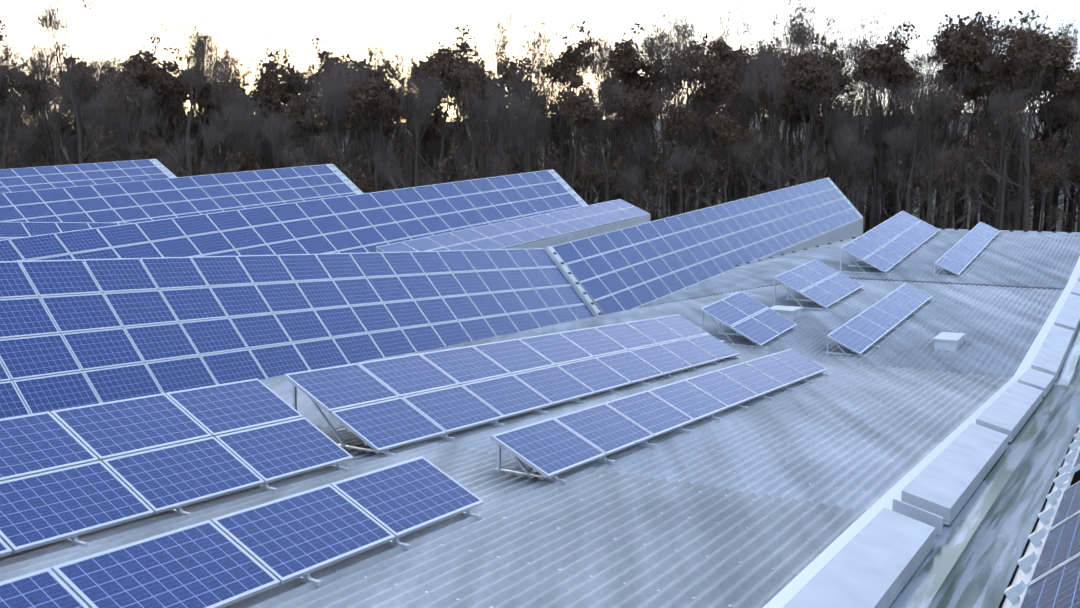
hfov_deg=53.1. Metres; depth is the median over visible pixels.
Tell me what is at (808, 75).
tree
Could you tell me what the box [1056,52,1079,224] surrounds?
tree
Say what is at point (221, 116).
tree
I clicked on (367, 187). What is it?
tree
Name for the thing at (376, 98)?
tree
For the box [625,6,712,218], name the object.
tree
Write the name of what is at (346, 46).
tree
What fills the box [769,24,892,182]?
tree
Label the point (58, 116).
tree
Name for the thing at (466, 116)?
tree
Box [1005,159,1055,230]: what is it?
tree
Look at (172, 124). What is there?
tree
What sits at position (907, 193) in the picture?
tree
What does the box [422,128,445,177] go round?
tree
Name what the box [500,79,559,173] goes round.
tree
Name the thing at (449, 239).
solar panels
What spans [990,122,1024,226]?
tree
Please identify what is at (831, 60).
tree
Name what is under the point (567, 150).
tree
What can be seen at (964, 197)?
tree
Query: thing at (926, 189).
tree
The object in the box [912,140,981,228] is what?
tree
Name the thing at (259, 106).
tree
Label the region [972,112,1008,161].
tree
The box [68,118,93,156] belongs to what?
tree
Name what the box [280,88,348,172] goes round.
tree
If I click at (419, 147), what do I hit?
tree
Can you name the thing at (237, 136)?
tree
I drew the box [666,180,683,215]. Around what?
tree
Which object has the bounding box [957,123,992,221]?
tree
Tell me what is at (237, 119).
tree
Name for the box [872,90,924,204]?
tree
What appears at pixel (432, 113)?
tree
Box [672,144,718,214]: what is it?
tree
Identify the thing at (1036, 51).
tree
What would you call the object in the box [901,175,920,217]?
tree
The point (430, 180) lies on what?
tree
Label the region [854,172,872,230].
tree
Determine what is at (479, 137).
tree
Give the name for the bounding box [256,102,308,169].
tree
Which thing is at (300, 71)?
tree
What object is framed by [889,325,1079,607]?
valley glazing
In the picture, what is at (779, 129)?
tree
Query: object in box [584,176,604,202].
tree
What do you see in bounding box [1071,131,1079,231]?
tree
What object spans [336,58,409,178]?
tree
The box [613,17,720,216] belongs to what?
tree
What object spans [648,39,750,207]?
tree
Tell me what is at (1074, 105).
tree
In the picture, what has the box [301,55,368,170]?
tree
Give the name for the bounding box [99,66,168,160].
tree
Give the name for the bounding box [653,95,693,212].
tree
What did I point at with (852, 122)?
tree
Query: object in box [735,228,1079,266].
eave fascia
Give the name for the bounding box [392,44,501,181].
tree
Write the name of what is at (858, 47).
tree
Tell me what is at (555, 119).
tree
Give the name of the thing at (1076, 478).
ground
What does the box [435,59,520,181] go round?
tree
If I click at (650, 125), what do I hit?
tree
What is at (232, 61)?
tree
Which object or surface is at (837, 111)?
tree
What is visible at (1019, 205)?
tree
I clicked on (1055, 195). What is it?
tree
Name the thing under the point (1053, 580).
solar panel
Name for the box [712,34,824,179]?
tree
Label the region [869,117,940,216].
tree
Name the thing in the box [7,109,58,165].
tree
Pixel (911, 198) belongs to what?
tree
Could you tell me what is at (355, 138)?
tree
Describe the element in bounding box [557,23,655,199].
tree
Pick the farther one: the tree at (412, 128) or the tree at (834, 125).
the tree at (834, 125)
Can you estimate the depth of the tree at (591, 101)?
170.71 m
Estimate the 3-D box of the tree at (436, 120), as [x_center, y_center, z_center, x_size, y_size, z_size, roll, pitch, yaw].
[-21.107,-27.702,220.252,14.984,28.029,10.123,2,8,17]
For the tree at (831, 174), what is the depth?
195.65 m
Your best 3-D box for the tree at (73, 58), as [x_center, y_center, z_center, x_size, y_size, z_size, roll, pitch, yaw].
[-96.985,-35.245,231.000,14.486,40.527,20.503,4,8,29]
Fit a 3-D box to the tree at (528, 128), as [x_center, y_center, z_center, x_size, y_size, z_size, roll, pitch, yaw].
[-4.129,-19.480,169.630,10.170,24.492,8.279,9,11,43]
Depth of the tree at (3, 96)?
197.38 m
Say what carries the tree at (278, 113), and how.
on the ground
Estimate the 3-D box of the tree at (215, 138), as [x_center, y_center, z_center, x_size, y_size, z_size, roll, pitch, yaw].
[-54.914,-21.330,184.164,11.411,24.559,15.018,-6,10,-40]
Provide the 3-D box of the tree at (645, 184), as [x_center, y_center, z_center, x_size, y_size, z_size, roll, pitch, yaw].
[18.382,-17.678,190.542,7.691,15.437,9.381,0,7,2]
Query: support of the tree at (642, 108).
on the ground
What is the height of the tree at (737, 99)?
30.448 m
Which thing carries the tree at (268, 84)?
on the ground
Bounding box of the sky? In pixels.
[0,0,1079,124]
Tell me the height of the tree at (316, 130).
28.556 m
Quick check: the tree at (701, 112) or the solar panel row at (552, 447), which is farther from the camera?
the tree at (701, 112)
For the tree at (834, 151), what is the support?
on the ground
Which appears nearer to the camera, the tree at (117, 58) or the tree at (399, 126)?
the tree at (399, 126)
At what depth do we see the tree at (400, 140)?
222.73 m
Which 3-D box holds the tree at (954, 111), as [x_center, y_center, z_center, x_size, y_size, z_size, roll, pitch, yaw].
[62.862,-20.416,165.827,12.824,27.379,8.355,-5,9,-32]
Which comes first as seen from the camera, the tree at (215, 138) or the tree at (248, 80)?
the tree at (215, 138)
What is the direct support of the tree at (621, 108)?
on the ground
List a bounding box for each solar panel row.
[0,456,483,607]
[490,349,826,478]
[826,283,932,354]
[934,222,999,274]
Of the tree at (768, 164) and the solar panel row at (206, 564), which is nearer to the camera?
the solar panel row at (206, 564)
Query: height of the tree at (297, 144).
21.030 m
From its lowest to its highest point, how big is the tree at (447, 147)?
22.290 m
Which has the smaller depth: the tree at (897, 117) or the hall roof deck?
the hall roof deck
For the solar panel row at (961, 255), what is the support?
on the corrugated roof at (542, 529)
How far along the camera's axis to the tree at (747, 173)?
188.20 m
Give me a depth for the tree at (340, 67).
187.58 m
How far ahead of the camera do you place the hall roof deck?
51.42 m
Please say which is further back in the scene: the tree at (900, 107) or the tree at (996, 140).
the tree at (900, 107)
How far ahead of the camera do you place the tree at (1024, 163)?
177.75 m
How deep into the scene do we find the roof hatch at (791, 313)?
34.12 m
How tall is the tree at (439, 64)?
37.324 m
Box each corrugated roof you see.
[0,231,1079,607]
[1053,424,1079,486]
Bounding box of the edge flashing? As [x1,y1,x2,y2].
[763,257,1079,607]
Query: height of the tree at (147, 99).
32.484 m
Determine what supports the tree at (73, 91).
on the ground
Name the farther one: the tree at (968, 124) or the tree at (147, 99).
the tree at (968, 124)
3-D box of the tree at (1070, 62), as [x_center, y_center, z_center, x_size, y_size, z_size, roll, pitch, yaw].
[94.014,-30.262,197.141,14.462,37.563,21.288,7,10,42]
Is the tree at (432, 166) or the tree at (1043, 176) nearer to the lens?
the tree at (1043, 176)
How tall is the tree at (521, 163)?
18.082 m
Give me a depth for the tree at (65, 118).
223.12 m
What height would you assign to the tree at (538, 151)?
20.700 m
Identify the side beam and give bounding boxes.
[545,246,602,315]
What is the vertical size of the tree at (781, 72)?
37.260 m
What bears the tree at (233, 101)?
on the ground
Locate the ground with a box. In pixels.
[0,112,1079,607]
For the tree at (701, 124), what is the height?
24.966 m
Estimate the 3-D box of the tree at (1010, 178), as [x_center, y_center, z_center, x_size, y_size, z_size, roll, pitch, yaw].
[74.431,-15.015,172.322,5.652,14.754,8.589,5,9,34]
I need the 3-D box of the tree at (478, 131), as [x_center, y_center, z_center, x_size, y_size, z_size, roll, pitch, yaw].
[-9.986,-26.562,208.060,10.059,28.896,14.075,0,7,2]
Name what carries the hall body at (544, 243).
on the ground
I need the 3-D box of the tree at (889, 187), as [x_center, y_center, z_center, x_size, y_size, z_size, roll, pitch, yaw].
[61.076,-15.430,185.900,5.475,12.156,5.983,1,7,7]
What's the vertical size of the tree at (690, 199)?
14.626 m
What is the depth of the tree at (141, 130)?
205.94 m
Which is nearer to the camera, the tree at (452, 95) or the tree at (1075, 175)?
the tree at (1075, 175)
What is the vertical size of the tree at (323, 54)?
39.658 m
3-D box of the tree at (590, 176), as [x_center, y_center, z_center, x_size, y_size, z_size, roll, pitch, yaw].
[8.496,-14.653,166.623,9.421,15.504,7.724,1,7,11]
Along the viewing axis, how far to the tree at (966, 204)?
188.59 m
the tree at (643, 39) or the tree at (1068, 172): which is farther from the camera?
the tree at (643, 39)
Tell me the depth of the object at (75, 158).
198.92 m
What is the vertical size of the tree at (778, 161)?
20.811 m
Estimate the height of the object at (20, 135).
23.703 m
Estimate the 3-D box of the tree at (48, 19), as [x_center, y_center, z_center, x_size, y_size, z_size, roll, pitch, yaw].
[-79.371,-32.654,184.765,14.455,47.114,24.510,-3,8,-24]
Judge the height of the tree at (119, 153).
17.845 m
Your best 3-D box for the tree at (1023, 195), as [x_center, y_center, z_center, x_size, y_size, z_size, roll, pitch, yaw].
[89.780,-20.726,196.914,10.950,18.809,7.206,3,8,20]
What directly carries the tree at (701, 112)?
on the ground
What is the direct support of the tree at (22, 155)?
on the ground
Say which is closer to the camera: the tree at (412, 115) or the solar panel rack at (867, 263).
the solar panel rack at (867, 263)
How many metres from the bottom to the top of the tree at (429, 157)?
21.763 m
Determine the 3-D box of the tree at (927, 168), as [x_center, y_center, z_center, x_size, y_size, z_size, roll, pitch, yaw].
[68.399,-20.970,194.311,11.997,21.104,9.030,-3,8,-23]
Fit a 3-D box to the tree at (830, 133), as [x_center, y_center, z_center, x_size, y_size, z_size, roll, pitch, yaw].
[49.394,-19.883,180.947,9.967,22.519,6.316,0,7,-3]
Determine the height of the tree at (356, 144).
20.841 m
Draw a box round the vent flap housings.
[782,274,1079,607]
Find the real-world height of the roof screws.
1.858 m
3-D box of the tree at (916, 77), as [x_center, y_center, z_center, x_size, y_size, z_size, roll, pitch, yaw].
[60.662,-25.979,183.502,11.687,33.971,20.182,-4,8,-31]
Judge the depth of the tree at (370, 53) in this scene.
189.80 m
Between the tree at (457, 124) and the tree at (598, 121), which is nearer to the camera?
the tree at (598, 121)
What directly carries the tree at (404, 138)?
on the ground
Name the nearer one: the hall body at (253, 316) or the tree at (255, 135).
the hall body at (253, 316)
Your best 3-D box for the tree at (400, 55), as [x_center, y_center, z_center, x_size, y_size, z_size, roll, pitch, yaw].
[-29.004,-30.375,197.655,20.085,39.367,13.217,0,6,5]
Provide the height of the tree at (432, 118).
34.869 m
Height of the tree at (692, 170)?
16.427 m
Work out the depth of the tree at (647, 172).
186.06 m
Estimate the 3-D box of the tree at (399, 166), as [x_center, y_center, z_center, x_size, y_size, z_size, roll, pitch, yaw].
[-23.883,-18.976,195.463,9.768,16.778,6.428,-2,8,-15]
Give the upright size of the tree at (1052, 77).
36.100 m
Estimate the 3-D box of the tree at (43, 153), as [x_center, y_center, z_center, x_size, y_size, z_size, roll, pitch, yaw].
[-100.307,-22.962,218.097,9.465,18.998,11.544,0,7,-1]
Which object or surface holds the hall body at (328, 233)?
on the ground
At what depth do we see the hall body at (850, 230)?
69.49 m
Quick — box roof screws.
[335,235,1079,607]
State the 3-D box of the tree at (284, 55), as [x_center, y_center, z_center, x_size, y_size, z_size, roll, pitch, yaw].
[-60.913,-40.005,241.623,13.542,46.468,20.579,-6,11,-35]
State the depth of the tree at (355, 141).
198.43 m
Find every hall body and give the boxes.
[0,163,169,192]
[0,165,354,222]
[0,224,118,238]
[0,251,580,413]
[10,175,580,261]
[376,205,650,258]
[552,179,862,316]
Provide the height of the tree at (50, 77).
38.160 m
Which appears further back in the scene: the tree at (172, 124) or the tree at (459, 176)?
the tree at (172, 124)
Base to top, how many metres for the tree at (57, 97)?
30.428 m
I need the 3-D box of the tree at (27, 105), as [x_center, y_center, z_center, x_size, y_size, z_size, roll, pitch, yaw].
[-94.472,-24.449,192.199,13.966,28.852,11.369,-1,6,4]
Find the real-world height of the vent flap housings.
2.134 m
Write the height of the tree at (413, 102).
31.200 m
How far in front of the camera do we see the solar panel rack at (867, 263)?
43.78 m
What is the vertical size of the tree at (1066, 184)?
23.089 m
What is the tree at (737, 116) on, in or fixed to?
on the ground
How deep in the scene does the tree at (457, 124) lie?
216.63 m
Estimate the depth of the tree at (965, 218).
208.37 m
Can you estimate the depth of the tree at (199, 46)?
173.28 m
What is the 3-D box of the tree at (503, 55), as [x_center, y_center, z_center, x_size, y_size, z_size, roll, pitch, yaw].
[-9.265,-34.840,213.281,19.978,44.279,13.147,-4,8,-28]
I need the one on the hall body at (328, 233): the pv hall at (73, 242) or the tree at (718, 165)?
the pv hall at (73, 242)
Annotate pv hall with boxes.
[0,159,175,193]
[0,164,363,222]
[0,169,586,263]
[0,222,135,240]
[0,248,593,418]
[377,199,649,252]
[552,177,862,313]
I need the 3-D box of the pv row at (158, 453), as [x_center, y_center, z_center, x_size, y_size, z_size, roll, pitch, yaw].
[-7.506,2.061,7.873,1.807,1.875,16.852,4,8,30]
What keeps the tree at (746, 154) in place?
on the ground
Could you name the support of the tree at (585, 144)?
on the ground
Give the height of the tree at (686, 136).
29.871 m
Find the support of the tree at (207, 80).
on the ground
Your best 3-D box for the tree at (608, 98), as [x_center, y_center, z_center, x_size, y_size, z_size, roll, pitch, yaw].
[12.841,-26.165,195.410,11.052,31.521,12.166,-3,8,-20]
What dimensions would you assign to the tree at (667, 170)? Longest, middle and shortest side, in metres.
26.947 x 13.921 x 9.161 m
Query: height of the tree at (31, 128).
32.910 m
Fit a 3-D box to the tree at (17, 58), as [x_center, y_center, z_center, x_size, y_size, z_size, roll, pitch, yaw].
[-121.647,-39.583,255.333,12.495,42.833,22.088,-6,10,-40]
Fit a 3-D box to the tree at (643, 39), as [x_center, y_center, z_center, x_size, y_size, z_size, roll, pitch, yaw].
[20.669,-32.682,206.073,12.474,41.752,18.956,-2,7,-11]
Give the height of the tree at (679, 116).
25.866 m
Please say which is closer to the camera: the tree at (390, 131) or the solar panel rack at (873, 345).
the solar panel rack at (873, 345)
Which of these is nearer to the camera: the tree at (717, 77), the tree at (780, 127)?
the tree at (717, 77)
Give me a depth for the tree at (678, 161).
166.24 m
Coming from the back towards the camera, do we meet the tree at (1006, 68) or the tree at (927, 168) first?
the tree at (927, 168)
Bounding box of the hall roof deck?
[1061,423,1079,464]
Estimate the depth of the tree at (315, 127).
208.78 m
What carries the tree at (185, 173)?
on the ground
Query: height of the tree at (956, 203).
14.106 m
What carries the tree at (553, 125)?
on the ground
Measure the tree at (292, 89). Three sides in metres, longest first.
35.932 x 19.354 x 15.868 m
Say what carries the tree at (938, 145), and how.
on the ground
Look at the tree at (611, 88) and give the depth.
199.56 m
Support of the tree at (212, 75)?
on the ground
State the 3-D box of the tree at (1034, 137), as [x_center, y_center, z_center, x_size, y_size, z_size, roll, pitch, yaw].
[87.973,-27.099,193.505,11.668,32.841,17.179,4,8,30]
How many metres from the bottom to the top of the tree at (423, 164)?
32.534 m
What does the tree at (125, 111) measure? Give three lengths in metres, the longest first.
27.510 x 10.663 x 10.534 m
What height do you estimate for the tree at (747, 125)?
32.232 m
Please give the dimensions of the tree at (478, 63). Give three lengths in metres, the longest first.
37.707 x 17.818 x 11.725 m
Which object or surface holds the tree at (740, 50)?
on the ground
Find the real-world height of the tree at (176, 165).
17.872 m
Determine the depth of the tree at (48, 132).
209.99 m
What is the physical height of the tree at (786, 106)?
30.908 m
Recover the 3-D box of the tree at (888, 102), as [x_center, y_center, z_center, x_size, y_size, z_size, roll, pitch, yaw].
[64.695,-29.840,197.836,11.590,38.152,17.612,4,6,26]
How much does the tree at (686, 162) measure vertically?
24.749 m
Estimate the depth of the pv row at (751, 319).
31.42 m
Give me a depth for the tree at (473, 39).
200.58 m
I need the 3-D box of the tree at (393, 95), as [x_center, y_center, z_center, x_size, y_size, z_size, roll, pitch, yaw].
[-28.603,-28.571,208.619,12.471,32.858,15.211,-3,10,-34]
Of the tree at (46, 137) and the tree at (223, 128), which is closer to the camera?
the tree at (223, 128)
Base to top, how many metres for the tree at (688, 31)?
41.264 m
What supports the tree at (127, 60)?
on the ground
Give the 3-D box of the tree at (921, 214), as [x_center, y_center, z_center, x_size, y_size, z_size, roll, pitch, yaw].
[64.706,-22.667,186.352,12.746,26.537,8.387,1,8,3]
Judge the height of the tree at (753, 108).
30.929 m
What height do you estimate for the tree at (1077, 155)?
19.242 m
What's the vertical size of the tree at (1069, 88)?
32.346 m
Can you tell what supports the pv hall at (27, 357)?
on the hall body at (253, 316)
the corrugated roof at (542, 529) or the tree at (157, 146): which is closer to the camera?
the corrugated roof at (542, 529)
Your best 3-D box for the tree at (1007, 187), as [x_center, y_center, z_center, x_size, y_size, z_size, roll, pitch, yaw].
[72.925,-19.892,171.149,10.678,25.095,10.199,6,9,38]
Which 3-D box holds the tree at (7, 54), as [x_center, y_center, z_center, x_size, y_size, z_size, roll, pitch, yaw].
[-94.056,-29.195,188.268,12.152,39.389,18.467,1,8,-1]
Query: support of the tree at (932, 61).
on the ground
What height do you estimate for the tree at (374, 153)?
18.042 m
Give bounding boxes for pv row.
[0,378,352,556]
[283,314,740,452]
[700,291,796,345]
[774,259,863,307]
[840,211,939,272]
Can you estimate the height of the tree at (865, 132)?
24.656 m
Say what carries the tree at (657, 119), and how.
on the ground
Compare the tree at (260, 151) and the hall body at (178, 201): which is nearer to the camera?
the hall body at (178, 201)
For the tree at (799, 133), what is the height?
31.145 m
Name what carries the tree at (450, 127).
on the ground
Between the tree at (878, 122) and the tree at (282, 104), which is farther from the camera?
the tree at (282, 104)
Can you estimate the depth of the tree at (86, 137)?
218.41 m
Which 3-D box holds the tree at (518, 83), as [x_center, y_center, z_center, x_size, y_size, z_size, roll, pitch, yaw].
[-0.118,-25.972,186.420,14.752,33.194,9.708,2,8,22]
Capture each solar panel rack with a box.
[61,449,348,546]
[61,509,481,588]
[293,356,741,456]
[495,372,829,483]
[701,311,798,347]
[773,278,864,309]
[826,299,934,356]
[839,221,941,273]
[933,233,1001,276]
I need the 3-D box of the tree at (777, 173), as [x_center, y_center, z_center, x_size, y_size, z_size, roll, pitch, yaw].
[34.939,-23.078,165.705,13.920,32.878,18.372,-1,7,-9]
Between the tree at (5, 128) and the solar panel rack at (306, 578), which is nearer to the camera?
the solar panel rack at (306, 578)
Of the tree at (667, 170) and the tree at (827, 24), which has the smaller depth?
the tree at (667, 170)
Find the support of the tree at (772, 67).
on the ground
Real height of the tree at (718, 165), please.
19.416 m
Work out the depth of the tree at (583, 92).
207.02 m
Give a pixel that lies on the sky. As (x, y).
(413, 23)
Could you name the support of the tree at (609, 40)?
on the ground
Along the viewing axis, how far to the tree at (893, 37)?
208.08 m
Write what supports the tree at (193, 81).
on the ground
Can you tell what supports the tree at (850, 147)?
on the ground
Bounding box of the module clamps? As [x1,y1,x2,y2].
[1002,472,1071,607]
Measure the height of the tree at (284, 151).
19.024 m
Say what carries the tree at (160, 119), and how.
on the ground
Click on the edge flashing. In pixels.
(797, 584)
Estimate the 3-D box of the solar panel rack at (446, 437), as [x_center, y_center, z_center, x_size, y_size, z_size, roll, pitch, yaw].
[0.746,1.257,22.183,1.988,1.868,15.157,4,8,30]
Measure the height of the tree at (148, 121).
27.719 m
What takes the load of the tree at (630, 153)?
on the ground
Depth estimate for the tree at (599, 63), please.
188.75 m
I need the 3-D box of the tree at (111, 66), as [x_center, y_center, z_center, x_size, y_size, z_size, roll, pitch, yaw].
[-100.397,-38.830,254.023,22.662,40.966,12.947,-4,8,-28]
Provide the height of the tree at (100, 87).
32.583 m
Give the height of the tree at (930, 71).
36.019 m
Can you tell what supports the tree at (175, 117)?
on the ground
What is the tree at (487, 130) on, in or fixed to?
on the ground
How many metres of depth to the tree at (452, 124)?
200.61 m
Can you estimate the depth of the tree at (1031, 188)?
170.49 m
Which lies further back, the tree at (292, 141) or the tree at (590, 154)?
the tree at (590, 154)
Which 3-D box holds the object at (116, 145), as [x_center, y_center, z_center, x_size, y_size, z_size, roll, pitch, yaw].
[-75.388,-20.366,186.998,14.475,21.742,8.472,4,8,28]
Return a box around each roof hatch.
[770,305,802,320]
[933,332,965,351]
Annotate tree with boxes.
[0,19,43,166]
[0,25,36,168]
[0,35,111,167]
[0,57,31,151]
[0,57,60,166]
[0,66,39,168]
[0,84,53,168]
[0,87,36,168]
[0,112,25,166]
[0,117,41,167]
[1,46,38,95]
[1,91,50,168]
[1,93,39,167]
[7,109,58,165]
[7,144,43,166]
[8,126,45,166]
[10,94,87,167]
[20,66,53,150]
[26,0,122,163]
[27,32,89,165]
[28,119,56,162]
[29,79,91,165]
[31,57,61,153]
[33,77,88,166]
[36,144,61,164]
[39,39,112,165]
[44,64,123,165]
[48,53,129,163]
[50,110,74,136]
[53,41,142,157]
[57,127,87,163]
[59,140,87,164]
[63,91,107,164]
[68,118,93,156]
[70,120,94,160]
[75,92,124,162]
[79,33,185,176]
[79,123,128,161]
[84,76,146,162]
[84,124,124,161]
[85,83,160,162]
[90,59,203,174]
[94,90,160,163]
[95,51,145,156]
[96,48,144,152]
[97,48,130,159]
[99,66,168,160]
[101,45,204,173]
[107,94,148,160]
[110,148,128,162]
[117,38,178,157]
[117,105,153,154]
[123,46,156,142]
[124,53,222,175]
[129,88,186,174]
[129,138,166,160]
[135,95,181,140]
[136,137,173,164]
[137,98,183,153]
[140,58,187,139]
[141,102,179,175]
[142,0,226,176]
[143,95,184,174]
[145,20,230,174]
[154,95,230,172]
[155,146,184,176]
[157,129,182,143]
[162,134,199,174]
[166,152,186,174]
[168,41,238,169]
[172,45,246,175]
[176,108,218,176]
[177,123,208,174]
[177,165,197,176]
[178,139,214,175]
[183,107,239,175]
[184,27,245,171]
[184,69,267,174]
[190,59,250,172]
[194,73,250,175]
[200,108,244,174]
[204,55,246,170]
[204,74,254,172]
[209,106,256,172]
[210,37,259,165]
[210,75,253,168]
[218,92,265,172]
[219,136,253,155]
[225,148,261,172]
[226,98,284,172]
[226,109,283,172]
[228,47,334,169]
[232,86,283,168]
[241,85,280,167]
[243,20,300,152]
[243,132,273,170]
[246,133,271,169]
[248,56,303,169]
[251,76,307,168]
[253,51,343,167]
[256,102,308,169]
[259,109,293,168]
[261,56,346,167]
[265,117,301,168]
[267,138,297,167]
[274,73,359,174]
[277,130,306,165]
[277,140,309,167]
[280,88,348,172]
[295,117,325,151]
[296,64,350,172]
[297,53,388,175]
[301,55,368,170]
[304,34,392,164]
[305,37,357,166]
[305,124,342,164]
[306,53,398,182]
[314,96,356,173]
[315,114,392,177]
[316,63,411,191]
[321,80,386,189]
[321,86,366,184]
[321,98,378,186]
[323,52,389,183]
[334,28,426,189]
[335,74,396,191]
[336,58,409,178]
[339,77,422,190]
[343,129,385,190]
[346,31,414,190]
[348,107,406,189]
[349,58,412,189]
[355,75,414,190]
[356,176,381,193]
[357,117,395,180]
[362,145,399,190]
[364,41,471,185]
[365,84,430,190]
[372,54,450,189]
[379,91,434,189]
[382,73,429,169]
[384,130,425,186]
[385,157,408,188]
[387,166,412,189]
[391,80,429,185]
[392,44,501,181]
[392,74,468,185]
[392,120,414,186]
[393,24,503,184]
[398,61,451,182]
[399,109,460,187]
[404,71,444,178]
[406,114,448,188]
[412,108,473,186]
[413,105,465,181]
[413,144,439,185]
[417,173,438,186]
[419,162,451,184]
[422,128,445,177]
[422,161,445,181]
[425,83,511,185]
[428,20,485,179]
[432,122,463,182]
[432,122,467,180]
[434,106,474,181]
[435,53,525,178]
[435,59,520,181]
[438,111,469,174]
[444,108,515,177]
[448,160,474,180]
[449,13,535,172]
[449,136,481,179]
[454,36,541,176]
[458,77,532,178]
[463,53,541,162]
[464,115,507,171]
[465,68,514,173]
[466,0,569,174]
[467,100,513,177]
[472,92,533,178]
[475,76,525,175]
[487,96,523,176]
[488,69,566,182]
[494,104,540,176]
[496,57,576,180]
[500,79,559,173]
[506,145,537,172]
[509,39,591,168]
[509,85,596,187]
[513,106,547,172]
[513,107,555,169]
[515,138,550,168]
[524,76,600,190]
[525,28,633,191]
[527,39,609,195]
[534,82,576,169]
[541,21,625,192]
[542,21,650,202]
[542,114,580,193]
[545,141,595,203]
[546,100,603,196]
[546,115,578,183]
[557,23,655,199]
[557,107,610,204]
[558,128,606,203]
[566,72,621,200]
[567,75,607,192]
[570,158,616,204]
[572,30,648,195]
[576,70,640,202]
[577,103,657,199]
[578,74,645,199]
[578,95,628,204]
[580,106,633,198]
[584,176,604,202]
[600,70,639,142]
[602,85,686,221]
[602,92,678,210]
[603,56,689,206]
[603,137,636,199]
[604,152,657,206]
[609,117,661,206]
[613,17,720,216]
[616,85,701,219]
[616,131,675,220]
[618,0,717,214]
[618,165,661,220]
[619,20,675,216]
[623,71,675,186]
[624,84,673,209]
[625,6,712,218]
[627,161,660,218]
[628,80,672,197]
[630,149,661,216]
[638,91,727,214]
[647,144,710,217]
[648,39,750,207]
[649,68,702,205]
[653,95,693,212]
[655,131,717,212]
[656,87,706,204]
[663,52,716,168]
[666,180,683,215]
[667,174,702,210]
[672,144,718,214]
[673,32,768,199]
[675,177,704,213]
[677,113,713,203]
[678,84,704,212]
[682,95,705,210]
[682,108,734,209]
[682,155,716,210]
[684,102,749,205]
[688,61,742,198]
[690,95,739,208]
[692,160,737,209]
[695,93,770,205]
[701,36,823,193]
[702,43,755,198]
[705,4,781,200]
[705,79,754,201]
[711,144,729,202]
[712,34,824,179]
[716,37,789,158]
[717,79,754,195]
[718,89,767,200]
[719,68,803,197]
[722,46,833,190]
[724,0,828,188]
[724,63,798,193]
[724,159,750,200]
[726,126,771,198]
[731,46,830,189]
[733,146,762,199]
[734,33,844,184]
[735,29,826,191]
[739,44,797,196]
[740,144,780,198]
[744,92,835,187]
[746,135,788,196]
[747,45,823,183]
[748,108,760,197]
[750,181,769,195]
[758,54,855,188]
[758,115,798,139]
[766,39,871,189]
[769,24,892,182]
[769,50,851,180]
[781,92,835,177]
[782,0,846,181]
[785,91,827,185]
[787,123,822,181]
[788,91,852,196]
[794,28,893,189]
[797,101,854,183]
[808,20,937,226]
[808,32,905,217]
[811,95,868,191]
[811,98,850,177]
[811,100,871,196]
[816,120,866,197]
[818,41,907,213]
[819,126,858,200]
[829,72,888,229]
[830,59,889,213]
[830,109,886,205]
[830,158,863,206]
[832,123,872,207]
[835,103,905,215]
[836,138,882,219]
[837,153,870,199]
[840,45,873,191]
[842,139,904,232]
[843,6,924,221]
[852,93,887,203]
[854,49,952,217]
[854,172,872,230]
[856,86,916,213]
[856,108,928,216]
[862,124,885,230]
[869,86,938,178]
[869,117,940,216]
[871,36,926,219]
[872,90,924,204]
[873,20,979,172]
[875,48,944,210]
[877,163,906,223]
[878,76,959,213]
[880,185,912,220]
[881,102,950,219]
[884,73,977,224]
[889,89,950,219]
[889,120,937,192]
[891,106,923,190]
[893,117,945,214]
[900,190,925,218]
[901,135,949,220]
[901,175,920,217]
[907,15,1001,228]
[910,144,953,225]
[911,56,978,227]
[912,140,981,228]
[915,79,989,228]
[916,12,1018,214]
[916,173,956,227]
[918,121,960,199]
[920,142,986,228]
[921,94,979,228]
[923,30,1017,228]
[928,8,1003,226]
[928,42,1043,224]
[940,77,980,200]
[944,172,968,224]
[947,164,985,228]
[948,50,1038,228]
[951,86,975,228]
[951,86,1033,218]
[953,174,980,228]
[954,70,998,221]
[956,9,1071,230]
[956,77,1047,229]
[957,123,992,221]
[960,107,1034,229]
[962,88,1016,227]
[962,112,1012,227]
[967,51,1039,229]
[967,104,1037,208]
[971,166,1005,228]
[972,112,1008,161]
[977,1,1079,230]
[978,163,1033,224]
[982,82,1070,224]
[983,31,1076,231]
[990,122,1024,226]
[991,165,1023,229]
[992,138,1040,220]
[1004,34,1078,230]
[1004,169,1033,230]
[1004,193,1030,230]
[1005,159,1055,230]
[1008,81,1064,230]
[1013,95,1077,210]
[1014,146,1061,230]
[1029,95,1079,230]
[1030,68,1079,231]
[1030,135,1075,230]
[1030,138,1076,231]
[1030,162,1069,230]
[1031,31,1078,221]
[1035,58,1079,201]
[1037,15,1079,230]
[1044,165,1079,231]
[1047,12,1079,230]
[1047,128,1079,205]
[1051,62,1079,231]
[1053,71,1079,205]
[1055,110,1078,203]
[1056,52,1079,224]
[1060,163,1079,214]
[1061,145,1079,231]
[1066,122,1079,195]
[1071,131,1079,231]
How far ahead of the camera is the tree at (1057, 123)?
183.17 m
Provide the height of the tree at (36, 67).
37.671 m
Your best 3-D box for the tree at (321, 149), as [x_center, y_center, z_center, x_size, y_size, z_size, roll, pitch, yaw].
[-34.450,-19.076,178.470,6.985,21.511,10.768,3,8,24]
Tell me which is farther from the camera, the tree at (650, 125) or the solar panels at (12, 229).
the tree at (650, 125)
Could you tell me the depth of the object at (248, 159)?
177.49 m
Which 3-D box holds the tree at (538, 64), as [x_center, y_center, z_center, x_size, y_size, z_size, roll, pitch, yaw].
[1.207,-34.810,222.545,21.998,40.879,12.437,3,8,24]
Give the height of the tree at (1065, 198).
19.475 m

